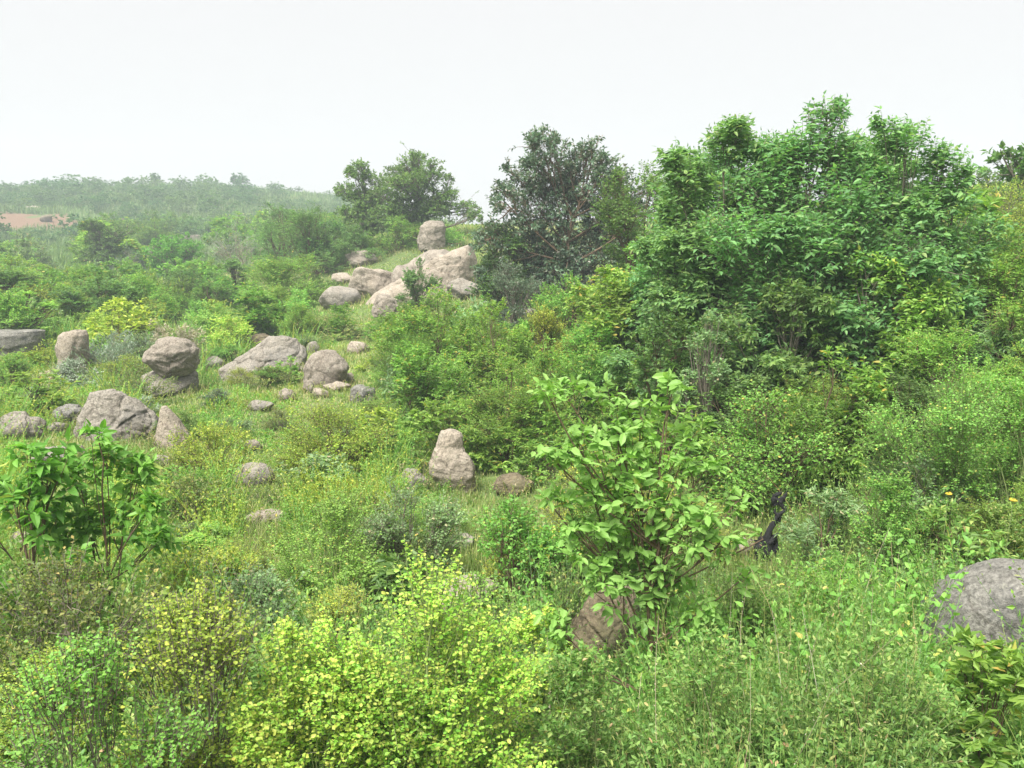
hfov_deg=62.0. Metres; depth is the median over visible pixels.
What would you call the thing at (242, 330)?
shrub
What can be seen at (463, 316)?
shrub
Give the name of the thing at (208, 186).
distant bush
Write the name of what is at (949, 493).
wild flower
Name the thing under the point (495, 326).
shrub
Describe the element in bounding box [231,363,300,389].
shrub
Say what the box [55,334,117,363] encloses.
shrub
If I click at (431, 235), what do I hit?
boulder
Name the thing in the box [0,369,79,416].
shrub
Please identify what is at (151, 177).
distant bush
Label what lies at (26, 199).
distant bush
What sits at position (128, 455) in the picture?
shrub
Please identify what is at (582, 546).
shrub
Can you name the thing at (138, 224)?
bush
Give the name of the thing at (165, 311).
shrub
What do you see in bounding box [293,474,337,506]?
shrub
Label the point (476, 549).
grass
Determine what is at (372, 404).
shrub
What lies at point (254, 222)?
bush
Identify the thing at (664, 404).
shrub
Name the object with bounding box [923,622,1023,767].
shrub
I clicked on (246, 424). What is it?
shrub
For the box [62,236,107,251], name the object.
bush
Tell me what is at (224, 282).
shrub
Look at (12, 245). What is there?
bush
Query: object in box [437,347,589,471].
shrub
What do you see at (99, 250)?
bush
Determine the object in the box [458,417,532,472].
shrub
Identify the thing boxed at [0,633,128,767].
bush
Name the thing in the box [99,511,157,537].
shrub
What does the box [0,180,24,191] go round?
distant bush
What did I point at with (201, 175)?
distant bush
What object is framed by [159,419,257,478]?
shrub
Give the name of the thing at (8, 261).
shrub
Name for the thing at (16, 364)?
shrub
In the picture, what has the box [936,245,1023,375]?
shrub
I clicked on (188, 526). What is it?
shrub
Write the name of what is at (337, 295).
boulder
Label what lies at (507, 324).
shrub
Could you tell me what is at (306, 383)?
boulder
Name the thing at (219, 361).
boulder
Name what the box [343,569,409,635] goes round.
bush
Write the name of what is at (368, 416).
shrub
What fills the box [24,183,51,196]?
distant bush
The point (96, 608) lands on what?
bush
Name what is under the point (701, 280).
tree
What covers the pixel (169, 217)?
distant bush
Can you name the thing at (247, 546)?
bush
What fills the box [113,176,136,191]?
distant bush
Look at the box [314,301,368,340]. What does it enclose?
shrub
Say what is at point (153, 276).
shrub
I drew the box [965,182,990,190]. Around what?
shrub
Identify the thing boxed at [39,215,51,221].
boulder
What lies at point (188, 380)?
rock slab
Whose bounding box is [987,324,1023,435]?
shrub
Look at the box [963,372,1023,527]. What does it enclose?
shrub
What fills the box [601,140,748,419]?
tree
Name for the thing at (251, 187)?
distant bush
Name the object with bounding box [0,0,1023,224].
sky
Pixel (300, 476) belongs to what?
shrub
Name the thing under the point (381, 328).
shrub
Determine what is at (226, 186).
distant bush
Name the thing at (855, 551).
bush
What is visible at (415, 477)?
boulder
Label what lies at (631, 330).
shrub
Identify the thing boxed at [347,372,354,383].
boulder
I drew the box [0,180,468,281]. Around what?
grass
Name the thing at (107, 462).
shrub
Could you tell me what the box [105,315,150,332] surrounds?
shrub
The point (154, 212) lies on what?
bush
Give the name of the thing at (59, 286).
shrub
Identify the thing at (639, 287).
tree
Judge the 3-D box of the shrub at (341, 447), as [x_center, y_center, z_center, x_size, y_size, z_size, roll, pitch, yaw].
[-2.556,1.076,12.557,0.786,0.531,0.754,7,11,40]
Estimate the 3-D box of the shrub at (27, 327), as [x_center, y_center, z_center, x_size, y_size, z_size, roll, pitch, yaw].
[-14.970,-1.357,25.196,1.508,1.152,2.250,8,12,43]
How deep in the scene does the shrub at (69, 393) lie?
17.33 m
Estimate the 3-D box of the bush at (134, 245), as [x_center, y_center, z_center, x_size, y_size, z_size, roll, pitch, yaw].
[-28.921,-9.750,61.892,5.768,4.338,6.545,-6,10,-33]
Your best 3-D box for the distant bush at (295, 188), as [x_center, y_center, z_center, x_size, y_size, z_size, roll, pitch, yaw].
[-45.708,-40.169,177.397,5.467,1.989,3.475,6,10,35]
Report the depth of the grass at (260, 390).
17.05 m
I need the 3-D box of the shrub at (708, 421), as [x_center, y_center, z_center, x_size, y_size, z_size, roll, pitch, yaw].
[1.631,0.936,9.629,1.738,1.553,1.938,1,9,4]
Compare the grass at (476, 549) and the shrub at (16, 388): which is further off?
the shrub at (16, 388)
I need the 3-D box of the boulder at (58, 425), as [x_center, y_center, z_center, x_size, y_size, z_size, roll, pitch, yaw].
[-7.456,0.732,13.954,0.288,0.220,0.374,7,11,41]
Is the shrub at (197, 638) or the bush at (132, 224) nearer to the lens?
the shrub at (197, 638)
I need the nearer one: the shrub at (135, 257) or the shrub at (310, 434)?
the shrub at (310, 434)
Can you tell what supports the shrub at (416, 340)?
on the ground at (18, 219)
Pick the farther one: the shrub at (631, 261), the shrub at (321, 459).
the shrub at (631, 261)
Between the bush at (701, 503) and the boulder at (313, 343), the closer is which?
the bush at (701, 503)
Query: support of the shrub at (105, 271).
on the ground at (18, 219)
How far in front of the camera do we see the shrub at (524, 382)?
15.62 m
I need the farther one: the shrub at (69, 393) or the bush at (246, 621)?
the shrub at (69, 393)
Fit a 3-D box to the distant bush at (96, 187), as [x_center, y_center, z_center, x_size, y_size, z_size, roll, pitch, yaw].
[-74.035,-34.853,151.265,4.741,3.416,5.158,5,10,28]
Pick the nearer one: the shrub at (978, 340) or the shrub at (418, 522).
the shrub at (418, 522)
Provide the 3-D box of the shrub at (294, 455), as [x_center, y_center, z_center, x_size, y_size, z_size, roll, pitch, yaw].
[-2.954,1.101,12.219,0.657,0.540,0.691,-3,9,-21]
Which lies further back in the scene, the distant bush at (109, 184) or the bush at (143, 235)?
the distant bush at (109, 184)
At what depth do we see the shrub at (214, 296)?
36.83 m
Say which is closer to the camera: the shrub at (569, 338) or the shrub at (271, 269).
the shrub at (569, 338)
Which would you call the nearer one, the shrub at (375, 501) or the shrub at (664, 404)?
the shrub at (375, 501)
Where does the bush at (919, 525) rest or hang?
on the ground at (18, 219)
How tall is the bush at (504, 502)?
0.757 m
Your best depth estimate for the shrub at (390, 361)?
18.83 m
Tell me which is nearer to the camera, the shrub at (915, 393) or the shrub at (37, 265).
the shrub at (915, 393)
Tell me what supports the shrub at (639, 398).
on the ground at (18, 219)
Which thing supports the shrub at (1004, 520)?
on the ground at (18, 219)
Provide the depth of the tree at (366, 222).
45.00 m
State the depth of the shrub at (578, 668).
4.01 m
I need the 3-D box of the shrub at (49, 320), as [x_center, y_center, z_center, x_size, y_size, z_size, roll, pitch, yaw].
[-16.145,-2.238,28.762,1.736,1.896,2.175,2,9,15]
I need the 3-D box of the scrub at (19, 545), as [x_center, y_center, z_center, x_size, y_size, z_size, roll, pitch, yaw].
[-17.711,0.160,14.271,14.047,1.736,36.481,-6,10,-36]
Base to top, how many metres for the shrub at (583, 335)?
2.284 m
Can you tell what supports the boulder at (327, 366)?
on the ground at (18, 219)
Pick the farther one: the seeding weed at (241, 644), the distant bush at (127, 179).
the distant bush at (127, 179)
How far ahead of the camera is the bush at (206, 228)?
101.80 m
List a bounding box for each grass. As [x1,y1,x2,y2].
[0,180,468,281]
[0,223,504,577]
[0,499,1023,767]
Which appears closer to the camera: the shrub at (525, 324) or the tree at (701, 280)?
the tree at (701, 280)
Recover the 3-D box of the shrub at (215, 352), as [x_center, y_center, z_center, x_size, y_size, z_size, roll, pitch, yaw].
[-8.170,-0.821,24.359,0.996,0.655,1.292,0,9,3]
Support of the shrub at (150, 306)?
on the ground at (18, 219)
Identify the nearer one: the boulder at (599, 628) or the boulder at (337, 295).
the boulder at (599, 628)
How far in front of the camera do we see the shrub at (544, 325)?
17.07 m
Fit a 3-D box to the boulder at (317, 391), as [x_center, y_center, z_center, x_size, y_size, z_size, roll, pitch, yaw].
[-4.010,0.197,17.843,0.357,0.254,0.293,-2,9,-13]
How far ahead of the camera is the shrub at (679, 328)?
11.59 m
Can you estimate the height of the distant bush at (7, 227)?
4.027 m
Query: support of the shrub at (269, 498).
on the ground at (18, 219)
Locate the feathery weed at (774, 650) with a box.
[468,531,990,767]
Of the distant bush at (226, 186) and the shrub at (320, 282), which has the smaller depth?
the shrub at (320, 282)
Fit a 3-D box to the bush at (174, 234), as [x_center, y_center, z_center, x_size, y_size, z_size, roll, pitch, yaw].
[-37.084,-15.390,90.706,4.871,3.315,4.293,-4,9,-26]
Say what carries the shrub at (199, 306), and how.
on the ground at (18, 219)
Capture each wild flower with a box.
[939,492,951,567]
[1005,498,1016,553]
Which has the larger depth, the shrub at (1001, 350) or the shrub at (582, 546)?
the shrub at (1001, 350)
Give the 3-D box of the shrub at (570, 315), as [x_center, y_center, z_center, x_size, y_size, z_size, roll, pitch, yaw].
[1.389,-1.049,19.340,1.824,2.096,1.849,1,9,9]
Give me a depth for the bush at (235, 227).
67.42 m
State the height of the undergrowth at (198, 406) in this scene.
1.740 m
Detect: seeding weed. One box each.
[0,517,466,767]
[487,538,1017,767]
[491,530,1011,767]
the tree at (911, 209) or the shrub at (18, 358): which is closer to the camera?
the tree at (911, 209)
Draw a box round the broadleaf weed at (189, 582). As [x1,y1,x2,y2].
[0,505,496,767]
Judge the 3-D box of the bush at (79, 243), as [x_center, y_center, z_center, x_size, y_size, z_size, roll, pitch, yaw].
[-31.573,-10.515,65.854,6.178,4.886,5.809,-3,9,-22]
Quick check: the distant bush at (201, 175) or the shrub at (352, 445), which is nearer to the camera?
the shrub at (352, 445)
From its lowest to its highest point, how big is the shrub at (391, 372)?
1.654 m
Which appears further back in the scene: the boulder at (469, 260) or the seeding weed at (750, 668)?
the boulder at (469, 260)
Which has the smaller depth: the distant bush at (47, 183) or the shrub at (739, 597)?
the shrub at (739, 597)
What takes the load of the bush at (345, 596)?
on the ground at (18, 219)
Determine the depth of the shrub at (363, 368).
20.61 m
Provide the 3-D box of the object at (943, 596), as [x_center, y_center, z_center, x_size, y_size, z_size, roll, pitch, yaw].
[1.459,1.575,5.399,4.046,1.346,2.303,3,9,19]
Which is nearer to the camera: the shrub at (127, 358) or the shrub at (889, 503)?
the shrub at (889, 503)
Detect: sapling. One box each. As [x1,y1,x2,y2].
[0,424,98,650]
[26,418,184,622]
[526,367,765,715]
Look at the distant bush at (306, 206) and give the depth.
138.13 m
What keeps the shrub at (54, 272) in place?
on the ground at (18, 219)
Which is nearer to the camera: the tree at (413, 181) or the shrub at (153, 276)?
the shrub at (153, 276)
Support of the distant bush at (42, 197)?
on the ground at (18, 219)
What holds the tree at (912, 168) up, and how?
on the ground at (18, 219)
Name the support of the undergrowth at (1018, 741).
on the ground at (18, 219)
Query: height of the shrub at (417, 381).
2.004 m
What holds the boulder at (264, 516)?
on the ground at (18, 219)
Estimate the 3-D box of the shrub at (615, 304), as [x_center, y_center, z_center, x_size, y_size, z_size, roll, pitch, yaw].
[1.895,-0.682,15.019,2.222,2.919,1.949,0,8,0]
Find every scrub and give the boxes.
[0,299,483,601]
[0,474,37,618]
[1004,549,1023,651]
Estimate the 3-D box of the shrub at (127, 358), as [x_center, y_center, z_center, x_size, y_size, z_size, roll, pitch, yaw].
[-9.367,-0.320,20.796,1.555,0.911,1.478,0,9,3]
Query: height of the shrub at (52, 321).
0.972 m
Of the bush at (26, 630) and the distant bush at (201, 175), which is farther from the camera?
the distant bush at (201, 175)
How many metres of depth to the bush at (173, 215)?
103.19 m
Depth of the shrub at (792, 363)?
10.53 m
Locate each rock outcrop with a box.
[348,267,391,297]
[365,254,466,304]
[390,265,416,282]
[402,249,449,269]
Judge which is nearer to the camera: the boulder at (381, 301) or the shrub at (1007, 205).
the shrub at (1007, 205)
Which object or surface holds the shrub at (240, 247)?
on the ground at (18, 219)
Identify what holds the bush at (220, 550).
on the ground at (18, 219)
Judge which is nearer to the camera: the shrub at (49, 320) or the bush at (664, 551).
the bush at (664, 551)
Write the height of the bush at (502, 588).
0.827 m
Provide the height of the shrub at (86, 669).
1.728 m
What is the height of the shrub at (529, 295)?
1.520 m
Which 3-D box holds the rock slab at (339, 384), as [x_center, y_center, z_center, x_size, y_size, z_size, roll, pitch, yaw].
[-3.830,0.066,18.554,0.497,0.260,0.511,8,12,43]
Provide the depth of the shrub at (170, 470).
10.83 m
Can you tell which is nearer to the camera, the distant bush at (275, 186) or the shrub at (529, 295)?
the shrub at (529, 295)
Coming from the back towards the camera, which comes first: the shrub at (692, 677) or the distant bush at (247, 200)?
the distant bush at (247, 200)
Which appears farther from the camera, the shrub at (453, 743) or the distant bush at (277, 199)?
the distant bush at (277, 199)
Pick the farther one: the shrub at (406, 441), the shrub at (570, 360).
the shrub at (570, 360)
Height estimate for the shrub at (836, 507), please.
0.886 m
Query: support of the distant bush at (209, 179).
on the ground at (18, 219)
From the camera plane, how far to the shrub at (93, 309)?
28.54 m
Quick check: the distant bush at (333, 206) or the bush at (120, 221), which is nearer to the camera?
the bush at (120, 221)
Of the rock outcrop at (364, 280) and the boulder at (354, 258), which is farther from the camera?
the boulder at (354, 258)
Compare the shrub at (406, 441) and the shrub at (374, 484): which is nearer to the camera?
the shrub at (374, 484)
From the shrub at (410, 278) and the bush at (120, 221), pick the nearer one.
the shrub at (410, 278)
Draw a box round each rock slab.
[141,370,198,396]
[323,381,350,391]
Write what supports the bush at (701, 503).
on the ground at (18, 219)
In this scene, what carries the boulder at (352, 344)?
on the ground at (18, 219)
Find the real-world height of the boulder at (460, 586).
0.448 m
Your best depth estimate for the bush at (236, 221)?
92.31 m
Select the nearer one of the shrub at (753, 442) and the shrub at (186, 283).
the shrub at (753, 442)
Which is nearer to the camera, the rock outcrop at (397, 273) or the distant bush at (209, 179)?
the rock outcrop at (397, 273)
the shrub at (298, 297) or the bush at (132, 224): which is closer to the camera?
the shrub at (298, 297)
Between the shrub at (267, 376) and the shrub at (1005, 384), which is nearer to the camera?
the shrub at (1005, 384)
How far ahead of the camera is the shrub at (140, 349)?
22.72 m
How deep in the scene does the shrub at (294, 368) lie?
19.47 m
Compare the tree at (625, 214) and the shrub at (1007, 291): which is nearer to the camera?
the shrub at (1007, 291)
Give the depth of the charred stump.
7.95 m
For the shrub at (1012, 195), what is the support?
on the ground at (18, 219)
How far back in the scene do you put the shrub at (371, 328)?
25.03 m
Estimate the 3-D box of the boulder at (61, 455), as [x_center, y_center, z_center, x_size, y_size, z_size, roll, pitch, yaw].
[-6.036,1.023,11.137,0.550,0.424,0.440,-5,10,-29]
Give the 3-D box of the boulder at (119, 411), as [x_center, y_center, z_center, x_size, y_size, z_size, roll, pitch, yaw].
[-6.363,0.591,13.762,1.355,1.041,0.999,-4,9,-25]
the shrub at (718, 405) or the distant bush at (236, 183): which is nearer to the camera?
the shrub at (718, 405)
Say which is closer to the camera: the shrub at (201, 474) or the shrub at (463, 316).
the shrub at (201, 474)
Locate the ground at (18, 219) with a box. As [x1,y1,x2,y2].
[0,183,1022,767]
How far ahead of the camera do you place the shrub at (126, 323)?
24.87 m
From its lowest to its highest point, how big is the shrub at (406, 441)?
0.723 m
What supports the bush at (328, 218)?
on the ground at (18, 219)
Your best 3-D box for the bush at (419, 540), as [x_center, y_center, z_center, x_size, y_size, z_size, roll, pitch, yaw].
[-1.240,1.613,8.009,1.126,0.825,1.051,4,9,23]
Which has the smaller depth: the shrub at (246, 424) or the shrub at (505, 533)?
the shrub at (505, 533)
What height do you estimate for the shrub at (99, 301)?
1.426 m
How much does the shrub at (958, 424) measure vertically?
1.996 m
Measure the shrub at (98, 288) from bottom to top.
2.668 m
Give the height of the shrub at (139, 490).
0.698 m
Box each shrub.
[0,251,51,290]
[0,252,29,271]
[0,266,63,313]
[0,283,44,324]
[0,288,42,328]
[0,290,62,339]
[0,290,71,331]
[0,320,49,343]
[0,347,56,370]
[0,354,35,387]
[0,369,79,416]
[0,534,182,726]
[0,616,221,767]
[3,386,33,396]
[8,257,43,278]
[9,259,60,278]
[20,282,61,327]
[23,338,56,368]
[32,263,77,316]
[38,312,80,331]
[39,264,85,287]
[40,266,107,312]
[40,367,64,385]
[47,288,95,327]
[47,385,79,401]
[48,264,148,317]
[49,356,110,388]
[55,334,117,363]
[61,329,154,370]
[64,259,112,284]
[67,263,109,285]
[71,293,169,328]
[76,295,164,353]
[76,305,119,331]
[79,258,100,276]
[79,268,129,296]
[82,295,139,320]
[82,309,119,336]
[88,471,174,520]
[89,255,145,294]
[91,353,151,382]
[92,570,325,767]
[94,453,124,470]
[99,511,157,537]
[102,281,142,304]
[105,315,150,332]
[106,360,150,387]
[107,243,148,276]
[107,373,180,405]
[113,329,173,370]
[114,254,147,283]
[115,322,174,346]
[116,444,157,462]
[117,270,183,318]
[127,528,267,620]
[128,255,196,321]
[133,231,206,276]
[135,297,172,323]
[139,394,159,411]
[141,269,213,314]
[148,318,173,343]
[151,255,218,298]
[152,405,209,439]
[152,465,183,488]
[154,263,226,307]
[154,466,240,530]
[157,463,242,520]
[159,283,195,319]
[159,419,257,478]
[170,323,206,362]
[170,518,218,536]
[176,521,236,560]
[177,297,214,331]
[179,258,225,286]
[182,299,248,339]
[187,337,209,355]
[189,269,244,308]
[189,281,235,309]
[190,416,213,441]
[192,298,235,328]
[197,387,231,406]
[201,217,276,278]
[205,312,260,351]
[205,320,251,350]
[206,256,259,303]
[206,344,243,362]
[210,615,400,767]
[212,414,258,436]
[213,280,298,341]
[214,426,249,445]
[223,365,255,385]
[230,250,333,307]
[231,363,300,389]
[236,483,282,505]
[243,202,313,271]
[246,320,279,335]
[250,365,287,385]
[254,476,402,625]
[256,397,407,475]
[257,409,299,431]
[261,282,294,323]
[268,200,353,277]
[272,355,302,382]
[272,439,332,468]
[272,451,361,491]
[274,300,321,341]
[276,286,323,322]
[279,446,347,493]
[284,431,332,449]
[285,308,370,342]
[285,445,314,473]
[288,534,567,767]
[290,218,366,267]
[290,423,327,442]
[293,275,341,296]
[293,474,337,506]
[294,332,319,348]
[305,305,322,320]
[307,473,389,507]
[308,490,408,552]
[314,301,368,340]
[315,441,363,464]
[323,223,391,258]
[326,415,400,457]
[331,395,412,437]
[335,534,384,561]
[345,405,424,463]
[354,350,381,371]
[355,475,476,588]
[360,315,389,339]
[360,325,446,403]
[365,214,419,251]
[366,424,425,459]
[367,352,396,385]
[367,358,385,371]
[369,281,490,394]
[369,331,439,385]
[369,548,441,664]
[370,322,408,354]
[371,311,394,341]
[377,350,449,427]
[381,339,456,411]
[389,339,486,437]
[392,493,484,551]
[392,509,453,557]
[394,256,443,310]
[399,390,485,464]
[414,304,442,333]
[418,307,436,334]
[432,321,503,378]
[436,292,549,401]
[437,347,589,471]
[439,571,521,670]
[445,224,467,244]
[447,295,502,345]
[448,306,482,344]
[451,338,507,387]
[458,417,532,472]
[459,494,583,617]
[460,215,532,318]
[477,315,524,379]
[478,314,511,340]
[483,257,549,332]
[484,264,539,312]
[494,317,560,381]
[495,332,612,461]
[506,602,576,738]
[508,364,556,403]
[508,405,591,485]
[513,301,579,382]
[518,273,542,308]
[521,634,652,767]
[523,490,655,618]
[524,270,585,346]
[530,311,638,433]
[552,284,594,331]
[552,300,582,331]
[555,315,593,360]
[556,349,587,407]
[563,263,660,413]
[580,356,652,434]
[584,400,733,521]
[595,297,662,399]
[607,241,648,290]
[611,617,841,767]
[614,375,730,461]
[622,293,728,454]
[630,358,734,436]
[661,556,830,695]
[668,379,854,517]
[670,308,731,472]
[670,370,796,475]
[698,268,869,442]
[704,368,871,514]
[726,367,768,409]
[743,552,870,657]
[754,346,908,406]
[763,610,991,767]
[767,372,897,460]
[774,483,864,574]
[780,345,898,500]
[803,245,964,408]
[817,468,927,596]
[831,366,998,470]
[850,345,1023,541]
[860,498,1022,587]
[870,300,977,415]
[882,316,1023,448]
[900,334,1010,410]
[904,188,1018,272]
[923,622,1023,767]
[936,173,1023,243]
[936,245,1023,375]
[945,300,1017,359]
[949,223,1023,354]
[952,366,1023,467]
[958,500,1023,561]
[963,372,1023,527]
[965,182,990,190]
[969,319,1023,378]
[975,190,1023,224]
[976,168,1008,196]
[987,248,1022,323]
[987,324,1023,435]
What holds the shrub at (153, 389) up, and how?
on the ground at (18, 219)
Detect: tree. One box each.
[147,173,160,184]
[230,172,249,188]
[332,157,389,248]
[351,142,483,239]
[448,123,653,309]
[581,159,666,310]
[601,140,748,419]
[622,141,773,371]
[640,112,786,399]
[688,90,984,390]
[703,129,815,371]
[803,128,927,331]
[822,105,997,312]
[836,173,1023,393]
[962,166,993,197]
[979,140,1023,220]
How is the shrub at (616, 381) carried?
on the ground at (18, 219)
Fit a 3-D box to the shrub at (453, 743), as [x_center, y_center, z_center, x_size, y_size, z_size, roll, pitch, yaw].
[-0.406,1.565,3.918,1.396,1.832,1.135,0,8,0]
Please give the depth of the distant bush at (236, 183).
168.41 m
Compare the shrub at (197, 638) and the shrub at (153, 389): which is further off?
the shrub at (153, 389)
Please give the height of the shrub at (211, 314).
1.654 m
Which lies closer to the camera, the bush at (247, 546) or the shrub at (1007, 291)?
the bush at (247, 546)
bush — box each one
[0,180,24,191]
[0,213,12,239]
[0,240,26,264]
[0,245,14,262]
[0,607,94,719]
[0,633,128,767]
[1,182,21,190]
[4,197,45,212]
[4,231,41,261]
[10,230,58,272]
[20,227,68,239]
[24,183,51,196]
[25,178,47,188]
[25,186,61,205]
[29,234,59,243]
[31,576,130,647]
[36,176,67,194]
[49,213,88,236]
[51,174,90,186]
[52,179,84,195]
[60,217,141,265]
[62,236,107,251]
[66,213,106,230]
[68,220,152,263]
[70,195,98,204]
[70,216,141,269]
[74,192,110,211]
[78,178,109,195]
[78,211,121,228]
[85,176,106,185]
[100,209,133,220]
[108,177,142,185]
[109,218,135,241]
[110,215,137,221]
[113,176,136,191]
[122,216,142,236]
[128,217,165,249]
[128,218,172,251]
[130,206,183,243]
[137,580,210,645]
[139,175,150,186]
[145,172,164,183]
[149,215,180,229]
[153,182,175,193]
[163,224,186,242]
[165,175,196,191]
[165,209,180,232]
[169,592,291,712]
[171,211,202,234]
[173,213,210,238]
[184,543,263,598]
[186,179,223,189]
[188,180,221,197]
[194,173,219,187]
[196,194,242,215]
[197,638,328,766]
[201,177,218,189]
[201,222,260,262]
[201,559,310,680]
[203,217,235,233]
[204,211,259,250]
[206,535,280,571]
[214,223,255,254]
[219,182,241,192]
[221,218,248,230]
[224,178,248,189]
[233,223,265,253]
[235,212,252,226]
[235,224,288,261]
[238,184,266,194]
[238,194,260,206]
[238,211,278,252]
[252,209,276,226]
[262,196,283,205]
[266,181,283,193]
[267,208,306,244]
[274,189,290,197]
[274,212,310,249]
[283,581,397,665]
[284,186,302,192]
[296,202,315,209]
[313,211,343,232]
[324,203,341,211]
[327,216,349,233]
[333,510,437,586]
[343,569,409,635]
[404,630,497,711]
[446,685,550,763]
[473,493,538,549]
[475,521,567,607]
[485,527,573,619]
[511,554,599,645]
[529,520,561,561]
[532,444,678,580]
[557,469,634,515]
[597,544,692,617]
[646,497,738,567]
[648,467,706,545]
[670,472,732,524]
[831,502,954,586]
[845,448,1014,559]
[860,506,964,597]
[938,475,1023,562]
[958,460,1022,524]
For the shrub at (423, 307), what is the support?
on the ground at (18, 219)
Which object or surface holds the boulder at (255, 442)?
on the ground at (18, 219)
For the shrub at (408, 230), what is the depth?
43.22 m
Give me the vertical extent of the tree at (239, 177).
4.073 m
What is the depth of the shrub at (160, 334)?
25.70 m
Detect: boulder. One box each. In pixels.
[0,329,45,355]
[0,411,46,442]
[9,531,28,552]
[28,446,71,466]
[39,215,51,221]
[46,422,68,432]
[53,404,81,422]
[55,329,90,374]
[73,389,158,443]
[142,336,199,376]
[153,406,193,449]
[155,455,169,465]
[184,234,202,241]
[205,356,224,369]
[218,335,306,380]
[232,462,274,487]
[244,439,262,450]
[245,509,285,524]
[247,333,269,344]
[247,400,273,410]
[278,388,295,400]
[303,349,348,386]
[303,380,313,392]
[306,341,319,354]
[312,387,328,397]
[319,286,361,309]
[331,273,350,283]
[344,250,378,267]
[347,341,368,353]
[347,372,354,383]
[349,384,375,402]
[371,293,401,319]
[402,468,430,489]
[417,220,445,250]
[429,429,475,492]
[439,574,499,620]
[446,245,477,281]
[447,278,478,299]
[450,533,473,556]
[493,472,533,497]
[566,585,641,664]
[734,536,754,556]
[920,558,1023,668]
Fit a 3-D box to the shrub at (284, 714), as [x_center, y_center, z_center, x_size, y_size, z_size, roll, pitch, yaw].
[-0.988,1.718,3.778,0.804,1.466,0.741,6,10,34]
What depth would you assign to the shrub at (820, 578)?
5.68 m
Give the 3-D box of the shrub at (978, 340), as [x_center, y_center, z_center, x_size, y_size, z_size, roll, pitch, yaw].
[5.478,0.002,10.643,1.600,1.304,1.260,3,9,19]
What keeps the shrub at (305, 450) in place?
on the ground at (18, 219)
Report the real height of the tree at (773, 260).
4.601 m
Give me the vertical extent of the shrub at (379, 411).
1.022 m
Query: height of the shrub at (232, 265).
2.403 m
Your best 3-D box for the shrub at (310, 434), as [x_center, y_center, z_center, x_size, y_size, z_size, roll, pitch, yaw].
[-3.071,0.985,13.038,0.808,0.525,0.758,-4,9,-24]
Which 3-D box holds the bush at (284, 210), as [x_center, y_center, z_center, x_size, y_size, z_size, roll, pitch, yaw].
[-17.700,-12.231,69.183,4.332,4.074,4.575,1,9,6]
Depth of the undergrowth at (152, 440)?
13.03 m
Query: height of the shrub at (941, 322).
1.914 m
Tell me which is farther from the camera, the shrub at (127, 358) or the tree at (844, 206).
the shrub at (127, 358)
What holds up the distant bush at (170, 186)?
on the ground at (18, 219)
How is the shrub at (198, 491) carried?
on the ground at (18, 219)
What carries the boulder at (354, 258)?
on the ground at (18, 219)
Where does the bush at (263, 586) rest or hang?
on the ground at (18, 219)
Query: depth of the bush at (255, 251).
60.18 m
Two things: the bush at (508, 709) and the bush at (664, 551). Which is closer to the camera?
the bush at (508, 709)
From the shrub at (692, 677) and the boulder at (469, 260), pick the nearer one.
the shrub at (692, 677)
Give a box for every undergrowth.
[0,244,987,669]
[0,311,487,494]
[0,409,1023,640]
[0,541,529,767]
[465,539,1023,767]
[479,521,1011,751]
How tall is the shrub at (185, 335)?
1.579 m
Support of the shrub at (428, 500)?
on the ground at (18, 219)
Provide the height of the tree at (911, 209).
4.299 m
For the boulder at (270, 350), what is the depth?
20.68 m
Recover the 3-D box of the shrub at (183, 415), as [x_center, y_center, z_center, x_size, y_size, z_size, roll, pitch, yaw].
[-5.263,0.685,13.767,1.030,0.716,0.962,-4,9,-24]
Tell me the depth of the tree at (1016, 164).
18.44 m
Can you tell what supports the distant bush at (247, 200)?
on the ground at (18, 219)
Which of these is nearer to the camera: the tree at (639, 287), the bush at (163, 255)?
the tree at (639, 287)
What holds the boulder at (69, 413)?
on the ground at (18, 219)
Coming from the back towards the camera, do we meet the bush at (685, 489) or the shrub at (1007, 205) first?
the shrub at (1007, 205)
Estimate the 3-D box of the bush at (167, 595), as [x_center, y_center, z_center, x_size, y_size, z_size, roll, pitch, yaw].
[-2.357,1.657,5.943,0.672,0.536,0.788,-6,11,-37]
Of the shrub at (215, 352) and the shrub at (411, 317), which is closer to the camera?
the shrub at (411, 317)
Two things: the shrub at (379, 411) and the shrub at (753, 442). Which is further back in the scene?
the shrub at (379, 411)
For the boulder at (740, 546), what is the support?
on the ground at (18, 219)
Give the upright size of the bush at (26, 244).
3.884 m
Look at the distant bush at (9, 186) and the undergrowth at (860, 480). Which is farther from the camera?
the distant bush at (9, 186)
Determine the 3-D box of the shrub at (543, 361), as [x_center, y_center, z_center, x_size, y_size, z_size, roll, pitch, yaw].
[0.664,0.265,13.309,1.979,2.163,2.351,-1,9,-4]
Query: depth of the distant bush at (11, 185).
156.44 m
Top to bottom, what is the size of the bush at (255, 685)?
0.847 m
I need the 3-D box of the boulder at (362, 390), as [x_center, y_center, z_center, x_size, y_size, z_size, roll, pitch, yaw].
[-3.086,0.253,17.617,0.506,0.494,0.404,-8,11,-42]
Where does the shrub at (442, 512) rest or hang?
on the ground at (18, 219)
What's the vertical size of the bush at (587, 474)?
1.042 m
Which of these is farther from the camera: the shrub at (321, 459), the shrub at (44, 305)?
the shrub at (44, 305)
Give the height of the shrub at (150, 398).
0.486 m
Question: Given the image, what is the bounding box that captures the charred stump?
[753,491,786,561]
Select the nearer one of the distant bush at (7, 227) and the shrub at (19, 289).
the shrub at (19, 289)

